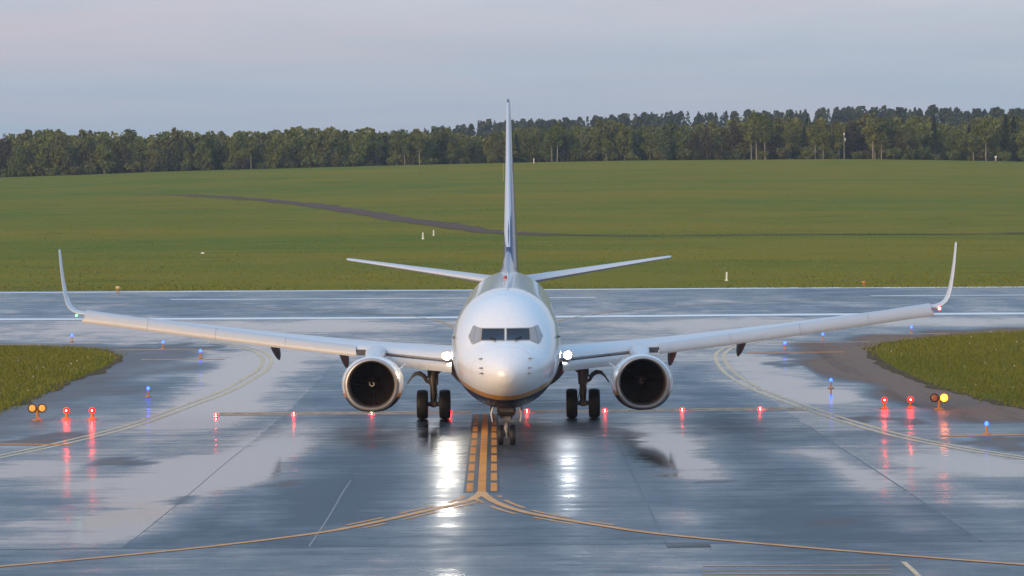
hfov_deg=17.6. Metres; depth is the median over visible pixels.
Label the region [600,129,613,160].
birch tree
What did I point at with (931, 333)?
shoulder stripe
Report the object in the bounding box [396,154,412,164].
shrub
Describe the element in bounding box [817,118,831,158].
birch tree
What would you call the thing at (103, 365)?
grass island
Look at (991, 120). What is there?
broadleaf tree
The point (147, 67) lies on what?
sky
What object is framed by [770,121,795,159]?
broadleaf tree
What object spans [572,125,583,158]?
birch tree
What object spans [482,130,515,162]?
broadleaf tree
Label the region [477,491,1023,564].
taxiway turn line
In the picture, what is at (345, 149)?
broadleaf tree
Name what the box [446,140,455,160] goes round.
birch tree
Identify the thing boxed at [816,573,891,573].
stand line
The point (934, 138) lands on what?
spruce tree
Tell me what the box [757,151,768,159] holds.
shrub
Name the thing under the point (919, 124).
broadleaf tree
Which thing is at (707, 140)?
broadleaf tree
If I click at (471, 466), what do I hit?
centerline dashes
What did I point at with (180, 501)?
pavement joint
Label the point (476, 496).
taxiway turn line
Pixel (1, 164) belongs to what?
broadleaf tree
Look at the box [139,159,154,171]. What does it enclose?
shrub
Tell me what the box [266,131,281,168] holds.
broadleaf tree
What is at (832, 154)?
shrub
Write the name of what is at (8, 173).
shrub
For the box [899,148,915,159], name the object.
shrub
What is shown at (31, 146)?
broadleaf tree
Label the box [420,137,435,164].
broadleaf tree
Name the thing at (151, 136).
broadleaf tree
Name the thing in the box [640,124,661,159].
broadleaf tree
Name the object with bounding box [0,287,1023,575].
apron
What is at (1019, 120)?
broadleaf tree
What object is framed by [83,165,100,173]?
shrub
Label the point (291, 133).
birch tree
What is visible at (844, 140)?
light mast
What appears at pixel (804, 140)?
spruce tree
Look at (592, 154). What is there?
shrub
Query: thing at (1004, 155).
shrub
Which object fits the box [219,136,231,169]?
broadleaf tree
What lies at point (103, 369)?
verge soil
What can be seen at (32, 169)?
shrub
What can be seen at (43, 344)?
shoulder stripe
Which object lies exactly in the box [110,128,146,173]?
broadleaf tree
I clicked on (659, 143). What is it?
broadleaf tree
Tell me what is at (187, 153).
broadleaf tree
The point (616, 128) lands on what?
broadleaf tree
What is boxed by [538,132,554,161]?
broadleaf tree
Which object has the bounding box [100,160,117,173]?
shrub
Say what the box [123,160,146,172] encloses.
shrub
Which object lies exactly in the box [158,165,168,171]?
shrub
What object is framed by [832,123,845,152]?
birch tree
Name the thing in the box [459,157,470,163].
shrub
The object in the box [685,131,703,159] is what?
broadleaf tree
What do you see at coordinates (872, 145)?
birch tree
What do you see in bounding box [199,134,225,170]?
broadleaf tree
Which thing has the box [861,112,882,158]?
birch tree
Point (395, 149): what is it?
birch tree
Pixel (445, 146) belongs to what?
broadleaf tree
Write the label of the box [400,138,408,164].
birch tree
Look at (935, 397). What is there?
runway guard light
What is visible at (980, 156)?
shrub
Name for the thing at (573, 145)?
broadleaf tree
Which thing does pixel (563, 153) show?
spruce tree
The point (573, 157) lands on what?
shrub
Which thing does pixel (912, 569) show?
stand line
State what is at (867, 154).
shrub
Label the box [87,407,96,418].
elevated stop light
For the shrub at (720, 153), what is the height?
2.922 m
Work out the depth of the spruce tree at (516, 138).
769.20 m
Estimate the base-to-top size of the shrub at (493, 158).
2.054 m
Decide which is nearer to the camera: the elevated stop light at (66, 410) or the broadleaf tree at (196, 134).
the elevated stop light at (66, 410)
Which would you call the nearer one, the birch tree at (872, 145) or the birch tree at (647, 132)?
the birch tree at (872, 145)
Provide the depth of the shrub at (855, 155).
751.15 m
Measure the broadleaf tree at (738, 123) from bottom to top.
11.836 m
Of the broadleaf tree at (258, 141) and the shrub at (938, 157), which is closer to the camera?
the shrub at (938, 157)
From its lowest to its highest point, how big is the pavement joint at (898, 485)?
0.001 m
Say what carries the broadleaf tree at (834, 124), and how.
on the grass hill
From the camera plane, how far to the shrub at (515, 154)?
751.29 m
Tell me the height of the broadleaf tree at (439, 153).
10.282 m
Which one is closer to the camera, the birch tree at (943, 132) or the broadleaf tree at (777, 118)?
the birch tree at (943, 132)
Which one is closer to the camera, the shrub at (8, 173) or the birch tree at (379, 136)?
the shrub at (8, 173)
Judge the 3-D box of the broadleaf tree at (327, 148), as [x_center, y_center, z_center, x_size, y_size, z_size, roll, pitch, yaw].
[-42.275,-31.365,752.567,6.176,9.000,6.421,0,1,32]
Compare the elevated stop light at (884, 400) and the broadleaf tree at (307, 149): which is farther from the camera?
the broadleaf tree at (307, 149)
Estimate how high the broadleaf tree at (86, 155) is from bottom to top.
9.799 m
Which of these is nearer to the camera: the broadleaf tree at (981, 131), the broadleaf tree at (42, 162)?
the broadleaf tree at (42, 162)
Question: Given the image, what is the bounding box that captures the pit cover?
[665,542,710,546]
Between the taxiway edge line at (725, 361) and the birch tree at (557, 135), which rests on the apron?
the taxiway edge line at (725, 361)
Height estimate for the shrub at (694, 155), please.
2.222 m
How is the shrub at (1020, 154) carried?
on the grass hill
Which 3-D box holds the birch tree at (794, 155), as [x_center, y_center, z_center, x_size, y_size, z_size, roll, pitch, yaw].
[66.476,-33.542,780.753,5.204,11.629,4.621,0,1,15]
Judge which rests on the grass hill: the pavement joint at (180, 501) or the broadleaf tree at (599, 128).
the broadleaf tree at (599, 128)
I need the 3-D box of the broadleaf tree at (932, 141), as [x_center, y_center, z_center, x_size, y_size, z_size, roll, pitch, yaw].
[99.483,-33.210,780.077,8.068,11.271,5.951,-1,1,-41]
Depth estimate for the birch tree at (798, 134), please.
767.77 m
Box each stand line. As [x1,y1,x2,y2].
[703,569,891,570]
[764,565,864,565]
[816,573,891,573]
[901,562,920,575]
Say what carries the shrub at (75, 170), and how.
on the grass hill
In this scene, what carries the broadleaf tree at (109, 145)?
on the grass hill
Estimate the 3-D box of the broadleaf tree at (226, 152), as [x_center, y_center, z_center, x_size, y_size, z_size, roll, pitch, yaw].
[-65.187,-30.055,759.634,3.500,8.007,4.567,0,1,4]
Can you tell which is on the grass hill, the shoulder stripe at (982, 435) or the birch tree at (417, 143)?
the birch tree at (417, 143)
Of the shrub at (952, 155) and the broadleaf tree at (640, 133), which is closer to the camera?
the shrub at (952, 155)
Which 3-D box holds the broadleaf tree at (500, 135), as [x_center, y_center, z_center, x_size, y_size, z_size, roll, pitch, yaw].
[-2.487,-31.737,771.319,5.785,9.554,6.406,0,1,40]
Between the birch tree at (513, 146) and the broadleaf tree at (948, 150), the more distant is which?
the broadleaf tree at (948, 150)
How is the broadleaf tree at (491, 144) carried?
on the grass hill
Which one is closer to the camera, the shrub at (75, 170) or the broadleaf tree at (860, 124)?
the shrub at (75, 170)
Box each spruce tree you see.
[469,148,476,163]
[513,132,521,162]
[558,124,572,161]
[800,126,807,158]
[927,125,939,159]
[928,115,938,159]
[962,125,976,160]
[999,114,1011,160]
[1010,116,1018,161]
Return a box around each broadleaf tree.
[0,133,12,176]
[0,148,5,168]
[6,143,28,176]
[11,129,45,176]
[23,134,48,175]
[27,129,72,175]
[34,132,67,174]
[46,131,78,173]
[69,129,100,174]
[71,136,101,174]
[99,135,114,173]
[108,136,126,173]
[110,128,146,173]
[114,143,130,172]
[121,139,147,172]
[127,136,146,172]
[145,133,170,171]
[145,134,152,158]
[145,139,162,171]
[158,131,170,139]
[160,127,189,170]
[164,137,181,170]
[179,142,193,170]
[187,136,200,170]
[189,132,204,170]
[192,138,212,170]
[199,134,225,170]
[211,133,222,169]
[217,131,230,141]
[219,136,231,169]
[220,140,231,169]
[227,133,249,169]
[229,130,248,169]
[248,145,263,168]
[254,133,281,168]
[258,132,270,160]
[262,134,283,168]
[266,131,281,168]
[278,129,287,167]
[284,136,302,167]
[295,128,309,167]
[301,129,319,166]
[311,131,341,166]
[317,126,345,166]
[335,129,364,157]
[342,131,361,166]
[345,128,371,165]
[366,128,381,164]
[381,133,388,165]
[382,135,391,165]
[386,129,414,164]
[410,131,432,164]
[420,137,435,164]
[429,127,446,163]
[439,128,458,163]
[444,129,456,163]
[452,134,471,163]
[453,138,469,163]
[467,139,486,162]
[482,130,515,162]
[483,132,498,160]
[497,131,505,162]
[512,133,522,162]
[519,132,540,161]
[531,126,554,161]
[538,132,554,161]
[547,130,569,161]
[562,135,583,161]
[568,125,582,160]
[579,119,618,160]
[579,127,590,160]
[602,120,619,160]
[614,126,641,160]
[616,121,625,160]
[633,125,650,159]
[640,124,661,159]
[647,132,672,159]
[661,121,678,159]
[662,124,674,159]
[671,124,691,159]
[674,125,694,159]
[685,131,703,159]
[688,125,710,159]
[693,122,726,149]
[698,126,715,159]
[708,120,726,159]
[721,120,742,159]
[724,119,744,159]
[735,124,762,159]
[742,140,775,159]
[758,125,778,159]
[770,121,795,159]
[772,117,786,157]
[796,121,817,158]
[801,119,831,158]
[809,129,831,158]
[827,119,850,158]
[840,121,850,158]
[842,128,857,158]
[846,119,865,158]
[852,113,877,158]
[868,118,896,158]
[874,119,894,158]
[889,127,911,159]
[894,114,933,159]
[901,124,924,159]
[924,124,940,159]
[940,128,949,159]
[944,130,968,159]
[948,125,971,160]
[963,118,980,160]
[975,116,988,160]
[980,132,1001,160]
[988,116,1001,160]
[991,113,1020,160]
[1015,115,1022,161]
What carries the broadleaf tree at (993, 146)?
on the grass hill
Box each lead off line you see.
[108,303,453,328]
[557,296,904,321]
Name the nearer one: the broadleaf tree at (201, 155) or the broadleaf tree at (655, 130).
the broadleaf tree at (201, 155)
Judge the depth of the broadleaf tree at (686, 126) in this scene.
778.97 m
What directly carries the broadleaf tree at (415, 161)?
on the grass hill
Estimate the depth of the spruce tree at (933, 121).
769.41 m
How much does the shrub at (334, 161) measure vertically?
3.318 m
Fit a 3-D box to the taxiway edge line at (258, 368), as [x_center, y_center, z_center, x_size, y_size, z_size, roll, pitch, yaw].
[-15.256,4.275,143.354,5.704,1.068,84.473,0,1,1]
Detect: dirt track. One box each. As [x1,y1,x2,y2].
[181,194,553,234]
[553,232,1023,235]
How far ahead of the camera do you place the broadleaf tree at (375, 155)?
758.54 m
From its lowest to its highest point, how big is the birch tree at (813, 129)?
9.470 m
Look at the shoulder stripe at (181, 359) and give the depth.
168.95 m
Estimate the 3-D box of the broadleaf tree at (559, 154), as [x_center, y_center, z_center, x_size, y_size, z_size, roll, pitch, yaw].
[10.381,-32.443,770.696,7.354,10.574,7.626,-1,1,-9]
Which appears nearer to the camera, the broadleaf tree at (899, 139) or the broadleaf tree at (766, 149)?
the broadleaf tree at (899, 139)
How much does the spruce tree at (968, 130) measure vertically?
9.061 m
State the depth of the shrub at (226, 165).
752.92 m
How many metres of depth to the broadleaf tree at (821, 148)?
751.84 m
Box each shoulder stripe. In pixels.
[0,343,101,344]
[0,444,71,444]
[115,349,209,349]
[141,359,222,359]
[757,352,815,352]
[769,341,867,342]
[916,333,947,333]
[942,434,1023,436]
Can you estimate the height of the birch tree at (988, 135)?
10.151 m
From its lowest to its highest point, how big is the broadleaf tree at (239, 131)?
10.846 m
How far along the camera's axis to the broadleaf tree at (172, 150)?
756.90 m
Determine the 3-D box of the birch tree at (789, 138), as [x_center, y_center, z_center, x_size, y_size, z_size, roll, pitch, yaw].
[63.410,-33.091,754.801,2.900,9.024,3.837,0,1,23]
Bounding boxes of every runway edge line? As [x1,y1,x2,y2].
[0,287,976,292]
[0,312,1023,319]
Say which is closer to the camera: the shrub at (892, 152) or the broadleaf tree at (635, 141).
the shrub at (892, 152)
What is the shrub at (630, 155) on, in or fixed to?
on the grass hill
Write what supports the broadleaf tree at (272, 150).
on the grass hill
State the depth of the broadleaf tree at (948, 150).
779.72 m
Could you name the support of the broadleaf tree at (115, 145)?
on the grass hill
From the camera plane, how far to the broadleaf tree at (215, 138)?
767.11 m
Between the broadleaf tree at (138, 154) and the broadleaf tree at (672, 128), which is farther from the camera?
the broadleaf tree at (672, 128)
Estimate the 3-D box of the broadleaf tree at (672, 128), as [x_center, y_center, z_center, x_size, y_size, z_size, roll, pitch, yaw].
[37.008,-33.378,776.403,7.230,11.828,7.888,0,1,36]
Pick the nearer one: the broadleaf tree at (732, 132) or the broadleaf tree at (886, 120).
the broadleaf tree at (732, 132)
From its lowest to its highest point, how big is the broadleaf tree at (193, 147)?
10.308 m
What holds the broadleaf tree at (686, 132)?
on the grass hill
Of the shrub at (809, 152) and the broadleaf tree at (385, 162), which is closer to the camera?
the shrub at (809, 152)
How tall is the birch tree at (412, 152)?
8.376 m
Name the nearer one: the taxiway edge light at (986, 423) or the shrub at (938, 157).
the taxiway edge light at (986, 423)
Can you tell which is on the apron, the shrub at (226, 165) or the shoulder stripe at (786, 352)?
the shoulder stripe at (786, 352)
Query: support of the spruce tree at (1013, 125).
on the grass hill
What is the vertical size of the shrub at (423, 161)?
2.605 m
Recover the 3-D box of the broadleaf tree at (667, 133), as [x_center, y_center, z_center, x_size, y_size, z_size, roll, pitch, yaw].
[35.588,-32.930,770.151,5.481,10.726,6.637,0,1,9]
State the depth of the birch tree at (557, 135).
750.32 m
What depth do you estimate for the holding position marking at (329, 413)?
131.02 m
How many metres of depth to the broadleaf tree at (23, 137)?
762.43 m
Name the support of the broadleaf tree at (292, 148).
on the grass hill
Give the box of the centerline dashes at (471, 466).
[466,414,478,490]
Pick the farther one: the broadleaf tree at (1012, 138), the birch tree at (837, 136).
the broadleaf tree at (1012, 138)
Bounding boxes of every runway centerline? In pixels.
[171,297,595,299]
[877,295,973,295]
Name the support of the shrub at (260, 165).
on the grass hill
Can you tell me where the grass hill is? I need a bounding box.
[0,156,1023,290]
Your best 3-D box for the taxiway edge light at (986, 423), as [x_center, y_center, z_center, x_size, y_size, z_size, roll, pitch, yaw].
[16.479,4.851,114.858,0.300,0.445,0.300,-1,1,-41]
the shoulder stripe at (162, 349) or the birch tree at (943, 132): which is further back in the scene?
the birch tree at (943, 132)
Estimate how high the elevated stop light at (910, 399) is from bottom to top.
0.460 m
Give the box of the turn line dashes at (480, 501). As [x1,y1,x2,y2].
[471,496,614,524]
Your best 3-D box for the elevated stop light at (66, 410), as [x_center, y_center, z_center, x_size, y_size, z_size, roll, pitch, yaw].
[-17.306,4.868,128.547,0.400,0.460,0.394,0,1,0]
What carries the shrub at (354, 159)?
on the grass hill
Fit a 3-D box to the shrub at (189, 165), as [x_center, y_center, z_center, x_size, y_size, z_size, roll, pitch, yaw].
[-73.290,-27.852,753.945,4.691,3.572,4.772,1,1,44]
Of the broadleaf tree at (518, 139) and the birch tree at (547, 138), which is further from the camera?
the broadleaf tree at (518, 139)
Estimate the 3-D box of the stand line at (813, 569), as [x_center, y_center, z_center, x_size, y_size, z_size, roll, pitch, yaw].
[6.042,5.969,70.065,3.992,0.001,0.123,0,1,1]
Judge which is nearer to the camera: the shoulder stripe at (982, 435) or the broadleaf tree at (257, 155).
the shoulder stripe at (982, 435)
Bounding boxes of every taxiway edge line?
[0,341,264,455]
[0,341,272,457]
[713,344,1023,458]
[722,341,1023,456]
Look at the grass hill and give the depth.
461.58 m
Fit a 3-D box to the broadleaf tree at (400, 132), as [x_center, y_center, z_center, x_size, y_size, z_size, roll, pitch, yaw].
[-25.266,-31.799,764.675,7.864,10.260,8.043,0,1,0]
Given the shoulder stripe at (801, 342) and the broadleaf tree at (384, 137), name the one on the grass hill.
the broadleaf tree at (384, 137)
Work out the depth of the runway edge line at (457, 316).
212.48 m
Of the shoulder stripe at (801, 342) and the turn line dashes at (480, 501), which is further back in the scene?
the shoulder stripe at (801, 342)
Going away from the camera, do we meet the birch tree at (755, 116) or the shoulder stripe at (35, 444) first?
the shoulder stripe at (35, 444)
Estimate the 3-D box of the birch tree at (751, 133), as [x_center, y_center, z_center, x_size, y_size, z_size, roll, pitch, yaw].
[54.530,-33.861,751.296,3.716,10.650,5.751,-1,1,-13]
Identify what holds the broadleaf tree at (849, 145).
on the grass hill
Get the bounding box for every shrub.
[0,167,14,176]
[25,163,44,175]
[44,167,57,175]
[59,166,71,175]
[69,166,82,174]
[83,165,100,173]
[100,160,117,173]
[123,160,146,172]
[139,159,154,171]
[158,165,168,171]
[180,158,197,170]
[205,164,213,169]
[222,161,231,169]
[231,155,253,169]
[254,162,265,168]
[282,158,296,167]
[301,153,319,167]
[329,155,344,166]
[342,154,362,165]
[362,160,373,165]
[386,157,398,165]
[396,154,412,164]
[416,156,430,164]
[428,158,437,164]
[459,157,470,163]
[486,156,496,162]
[501,151,518,161]
[565,153,579,161]
[584,149,599,160]
[602,151,617,160]
[626,152,640,160]
[653,151,667,159]
[676,148,692,159]
[687,152,699,159]
[716,149,724,159]
[725,148,745,159]
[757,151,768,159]
[776,146,791,158]
[798,146,817,158]
[827,150,839,158]
[850,151,862,158]
[858,150,871,158]
[884,147,902,159]
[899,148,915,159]
[911,147,932,159]
[931,154,941,159]
[946,150,958,159]
[965,148,989,160]
[996,151,1010,160]
[1015,148,1023,159]
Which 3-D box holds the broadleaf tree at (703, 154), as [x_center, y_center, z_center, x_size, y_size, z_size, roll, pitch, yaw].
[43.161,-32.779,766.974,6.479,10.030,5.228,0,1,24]
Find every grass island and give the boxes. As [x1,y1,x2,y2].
[0,346,113,405]
[877,332,1023,405]
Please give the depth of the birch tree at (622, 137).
759.33 m
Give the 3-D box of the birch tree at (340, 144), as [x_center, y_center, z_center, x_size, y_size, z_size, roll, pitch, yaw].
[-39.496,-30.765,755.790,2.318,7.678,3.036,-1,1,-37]
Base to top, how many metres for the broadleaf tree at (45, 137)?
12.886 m
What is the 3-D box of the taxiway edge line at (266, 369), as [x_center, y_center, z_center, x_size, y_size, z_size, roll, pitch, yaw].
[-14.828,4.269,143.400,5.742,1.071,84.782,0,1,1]
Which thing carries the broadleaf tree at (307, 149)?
on the grass hill
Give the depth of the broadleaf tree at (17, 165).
753.32 m
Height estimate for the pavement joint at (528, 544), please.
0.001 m
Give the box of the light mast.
[843,131,845,158]
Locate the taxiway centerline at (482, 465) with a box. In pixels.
[478,414,487,490]
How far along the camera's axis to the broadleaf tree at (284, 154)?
767.77 m
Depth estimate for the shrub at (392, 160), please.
752.39 m
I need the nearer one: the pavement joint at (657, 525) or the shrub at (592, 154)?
the pavement joint at (657, 525)
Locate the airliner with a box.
[59,99,956,444]
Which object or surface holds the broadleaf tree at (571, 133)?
on the grass hill
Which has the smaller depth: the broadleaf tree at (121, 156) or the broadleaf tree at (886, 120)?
the broadleaf tree at (121, 156)
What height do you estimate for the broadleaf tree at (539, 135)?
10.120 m
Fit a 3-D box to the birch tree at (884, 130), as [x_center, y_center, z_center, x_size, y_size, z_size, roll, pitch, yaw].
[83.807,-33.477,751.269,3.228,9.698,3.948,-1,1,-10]
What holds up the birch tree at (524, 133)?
on the grass hill
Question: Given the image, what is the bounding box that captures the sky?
[0,0,1023,138]
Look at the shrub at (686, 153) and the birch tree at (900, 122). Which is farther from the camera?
the birch tree at (900, 122)
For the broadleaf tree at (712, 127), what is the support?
on the grass hill
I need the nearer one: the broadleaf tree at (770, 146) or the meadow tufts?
the meadow tufts
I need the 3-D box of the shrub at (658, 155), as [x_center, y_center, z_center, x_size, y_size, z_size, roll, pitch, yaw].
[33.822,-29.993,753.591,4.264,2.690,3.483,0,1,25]
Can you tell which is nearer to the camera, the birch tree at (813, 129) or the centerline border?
the centerline border
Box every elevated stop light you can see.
[62,407,71,418]
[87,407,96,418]
[879,397,888,408]
[905,396,914,407]
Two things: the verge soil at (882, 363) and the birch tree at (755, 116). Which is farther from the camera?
the birch tree at (755, 116)
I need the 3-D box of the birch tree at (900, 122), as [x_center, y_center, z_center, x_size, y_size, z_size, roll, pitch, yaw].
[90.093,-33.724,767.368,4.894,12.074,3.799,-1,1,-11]
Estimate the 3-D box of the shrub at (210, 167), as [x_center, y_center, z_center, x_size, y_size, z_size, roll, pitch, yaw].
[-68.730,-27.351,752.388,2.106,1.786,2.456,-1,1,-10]
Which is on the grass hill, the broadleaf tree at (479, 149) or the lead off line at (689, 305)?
the broadleaf tree at (479, 149)
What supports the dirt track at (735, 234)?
on the grass hill
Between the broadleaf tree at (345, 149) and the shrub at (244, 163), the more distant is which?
the broadleaf tree at (345, 149)
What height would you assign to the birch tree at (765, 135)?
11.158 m
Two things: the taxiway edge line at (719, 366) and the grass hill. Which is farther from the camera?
the grass hill
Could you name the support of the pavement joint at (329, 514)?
on the apron
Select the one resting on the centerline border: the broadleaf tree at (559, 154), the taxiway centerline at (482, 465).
the taxiway centerline at (482, 465)
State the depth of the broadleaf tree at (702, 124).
783.96 m
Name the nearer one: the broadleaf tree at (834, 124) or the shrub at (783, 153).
the shrub at (783, 153)
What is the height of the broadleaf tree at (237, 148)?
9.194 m
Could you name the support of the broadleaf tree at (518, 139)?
on the grass hill
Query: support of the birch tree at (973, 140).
on the grass hill
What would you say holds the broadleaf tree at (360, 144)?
on the grass hill
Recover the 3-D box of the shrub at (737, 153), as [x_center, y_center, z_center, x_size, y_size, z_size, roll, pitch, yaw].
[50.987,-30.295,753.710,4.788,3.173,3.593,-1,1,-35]
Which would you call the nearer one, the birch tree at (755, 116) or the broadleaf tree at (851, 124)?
the birch tree at (755, 116)
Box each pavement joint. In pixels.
[0,540,1023,549]
[123,449,242,547]
[309,480,351,545]
[600,410,666,542]
[809,426,980,540]
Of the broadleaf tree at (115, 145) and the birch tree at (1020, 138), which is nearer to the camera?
the birch tree at (1020, 138)
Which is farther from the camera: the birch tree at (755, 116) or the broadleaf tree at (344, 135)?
the broadleaf tree at (344, 135)
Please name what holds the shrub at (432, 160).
on the grass hill
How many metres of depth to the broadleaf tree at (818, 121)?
763.79 m
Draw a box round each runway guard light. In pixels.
[28,404,46,420]
[930,393,948,409]
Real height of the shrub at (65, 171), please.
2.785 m
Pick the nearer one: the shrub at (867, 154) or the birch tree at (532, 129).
the shrub at (867, 154)
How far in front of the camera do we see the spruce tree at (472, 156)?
751.50 m
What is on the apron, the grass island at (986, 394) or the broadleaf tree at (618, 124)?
the grass island at (986, 394)
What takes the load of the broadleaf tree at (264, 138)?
on the grass hill
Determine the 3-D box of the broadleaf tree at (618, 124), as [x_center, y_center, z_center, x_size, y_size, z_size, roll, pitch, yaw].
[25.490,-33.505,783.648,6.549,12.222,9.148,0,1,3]
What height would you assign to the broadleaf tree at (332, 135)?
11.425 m
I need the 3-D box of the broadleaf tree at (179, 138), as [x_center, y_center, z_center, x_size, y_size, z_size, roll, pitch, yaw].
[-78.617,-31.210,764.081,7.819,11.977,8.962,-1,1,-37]
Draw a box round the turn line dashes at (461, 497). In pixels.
[346,496,491,527]
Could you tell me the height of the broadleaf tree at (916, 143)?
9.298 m
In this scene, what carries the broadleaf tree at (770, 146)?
on the grass hill
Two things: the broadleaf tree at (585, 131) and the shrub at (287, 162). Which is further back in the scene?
the broadleaf tree at (585, 131)
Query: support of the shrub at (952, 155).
on the grass hill
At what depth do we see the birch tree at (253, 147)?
750.53 m
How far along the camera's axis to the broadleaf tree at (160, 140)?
764.17 m
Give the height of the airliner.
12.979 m
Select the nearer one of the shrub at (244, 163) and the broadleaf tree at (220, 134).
the shrub at (244, 163)
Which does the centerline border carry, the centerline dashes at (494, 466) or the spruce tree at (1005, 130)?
the centerline dashes at (494, 466)
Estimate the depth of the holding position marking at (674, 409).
131.18 m
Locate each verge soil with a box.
[1,346,122,410]
[862,334,1023,408]
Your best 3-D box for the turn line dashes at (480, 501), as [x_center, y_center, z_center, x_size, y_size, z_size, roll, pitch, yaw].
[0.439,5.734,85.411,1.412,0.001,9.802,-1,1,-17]
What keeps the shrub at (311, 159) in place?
on the grass hill
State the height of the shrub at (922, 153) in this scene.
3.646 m
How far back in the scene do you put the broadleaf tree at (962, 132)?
767.92 m
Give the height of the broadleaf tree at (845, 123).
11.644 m
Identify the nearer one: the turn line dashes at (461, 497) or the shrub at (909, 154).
the turn line dashes at (461, 497)
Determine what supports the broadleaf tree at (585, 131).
on the grass hill
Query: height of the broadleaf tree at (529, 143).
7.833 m
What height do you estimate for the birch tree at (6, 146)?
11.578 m
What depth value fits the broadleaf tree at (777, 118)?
778.84 m
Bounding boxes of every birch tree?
[0,137,13,166]
[96,132,113,173]
[245,135,258,154]
[281,127,304,158]
[335,137,343,166]
[374,133,386,165]
[388,131,401,164]
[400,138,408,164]
[405,132,420,164]
[412,132,425,164]
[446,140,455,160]
[503,140,515,150]
[517,128,527,162]
[519,127,536,154]
[544,127,555,161]
[548,121,568,161]
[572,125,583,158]
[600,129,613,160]
[615,125,632,160]
[640,124,653,154]
[671,129,688,159]
[742,110,767,159]
[743,116,760,159]
[752,113,775,159]
[780,117,801,158]
[783,123,795,158]
[790,121,801,158]
[807,120,821,158]
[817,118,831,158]
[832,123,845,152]
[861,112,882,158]
[865,136,879,158]
[877,119,888,158]
[893,117,906,130]
[934,123,948,159]
[966,121,982,160]
[978,119,994,160]
[1015,120,1023,161]
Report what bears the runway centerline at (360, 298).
on the apron
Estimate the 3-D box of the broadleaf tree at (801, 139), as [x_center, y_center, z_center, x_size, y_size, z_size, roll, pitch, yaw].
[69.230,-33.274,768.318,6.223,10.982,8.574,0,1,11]
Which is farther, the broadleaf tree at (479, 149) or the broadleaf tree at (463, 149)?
the broadleaf tree at (479, 149)
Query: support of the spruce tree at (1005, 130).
on the grass hill
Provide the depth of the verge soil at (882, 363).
152.98 m
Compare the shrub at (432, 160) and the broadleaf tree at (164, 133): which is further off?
the broadleaf tree at (164, 133)
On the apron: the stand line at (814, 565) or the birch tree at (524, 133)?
the stand line at (814, 565)
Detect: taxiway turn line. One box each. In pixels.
[0,492,480,566]
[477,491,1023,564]
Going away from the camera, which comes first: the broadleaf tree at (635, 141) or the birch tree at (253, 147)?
the birch tree at (253, 147)
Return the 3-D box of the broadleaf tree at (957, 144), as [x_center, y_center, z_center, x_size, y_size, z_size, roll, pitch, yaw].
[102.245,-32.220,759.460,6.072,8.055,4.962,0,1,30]
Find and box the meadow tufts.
[0,159,1023,290]
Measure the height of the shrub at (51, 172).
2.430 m
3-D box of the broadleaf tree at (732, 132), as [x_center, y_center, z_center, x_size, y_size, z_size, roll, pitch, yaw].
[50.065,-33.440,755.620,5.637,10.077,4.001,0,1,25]
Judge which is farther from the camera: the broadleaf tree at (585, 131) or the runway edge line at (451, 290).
the broadleaf tree at (585, 131)
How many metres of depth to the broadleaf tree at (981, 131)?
767.34 m
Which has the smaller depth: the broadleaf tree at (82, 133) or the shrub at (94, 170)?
the shrub at (94, 170)
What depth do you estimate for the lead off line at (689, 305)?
221.65 m
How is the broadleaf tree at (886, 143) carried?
on the grass hill
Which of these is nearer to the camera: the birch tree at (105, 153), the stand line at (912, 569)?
the stand line at (912, 569)
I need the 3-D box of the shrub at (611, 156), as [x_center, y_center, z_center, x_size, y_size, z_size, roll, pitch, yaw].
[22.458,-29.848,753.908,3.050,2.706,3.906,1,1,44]
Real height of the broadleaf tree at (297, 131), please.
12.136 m
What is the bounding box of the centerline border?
[463,414,499,492]
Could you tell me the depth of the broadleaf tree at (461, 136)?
768.72 m
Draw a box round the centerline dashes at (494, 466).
[491,414,496,490]
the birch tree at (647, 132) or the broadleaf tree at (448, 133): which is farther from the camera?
the broadleaf tree at (448, 133)
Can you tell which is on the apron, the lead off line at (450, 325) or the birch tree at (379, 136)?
the lead off line at (450, 325)
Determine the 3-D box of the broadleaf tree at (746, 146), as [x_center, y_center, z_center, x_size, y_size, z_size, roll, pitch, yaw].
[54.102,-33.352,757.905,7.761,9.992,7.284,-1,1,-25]
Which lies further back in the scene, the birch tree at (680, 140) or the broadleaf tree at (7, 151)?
the broadleaf tree at (7, 151)
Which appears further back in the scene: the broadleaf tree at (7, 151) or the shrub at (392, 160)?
the broadleaf tree at (7, 151)
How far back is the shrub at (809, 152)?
751.33 m
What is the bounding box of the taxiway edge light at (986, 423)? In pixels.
[982,421,990,433]
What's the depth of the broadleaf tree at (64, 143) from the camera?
752.60 m
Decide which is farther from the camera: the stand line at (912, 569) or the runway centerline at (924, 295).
the runway centerline at (924, 295)
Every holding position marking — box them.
[218,411,471,414]
[496,407,809,412]
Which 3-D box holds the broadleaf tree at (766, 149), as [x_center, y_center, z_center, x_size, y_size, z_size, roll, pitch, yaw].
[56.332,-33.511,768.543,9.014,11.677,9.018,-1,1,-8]
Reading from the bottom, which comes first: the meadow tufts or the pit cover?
the pit cover
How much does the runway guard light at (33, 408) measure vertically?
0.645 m
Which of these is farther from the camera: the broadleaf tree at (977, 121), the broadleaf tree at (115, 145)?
the broadleaf tree at (977, 121)
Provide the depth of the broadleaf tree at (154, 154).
752.14 m

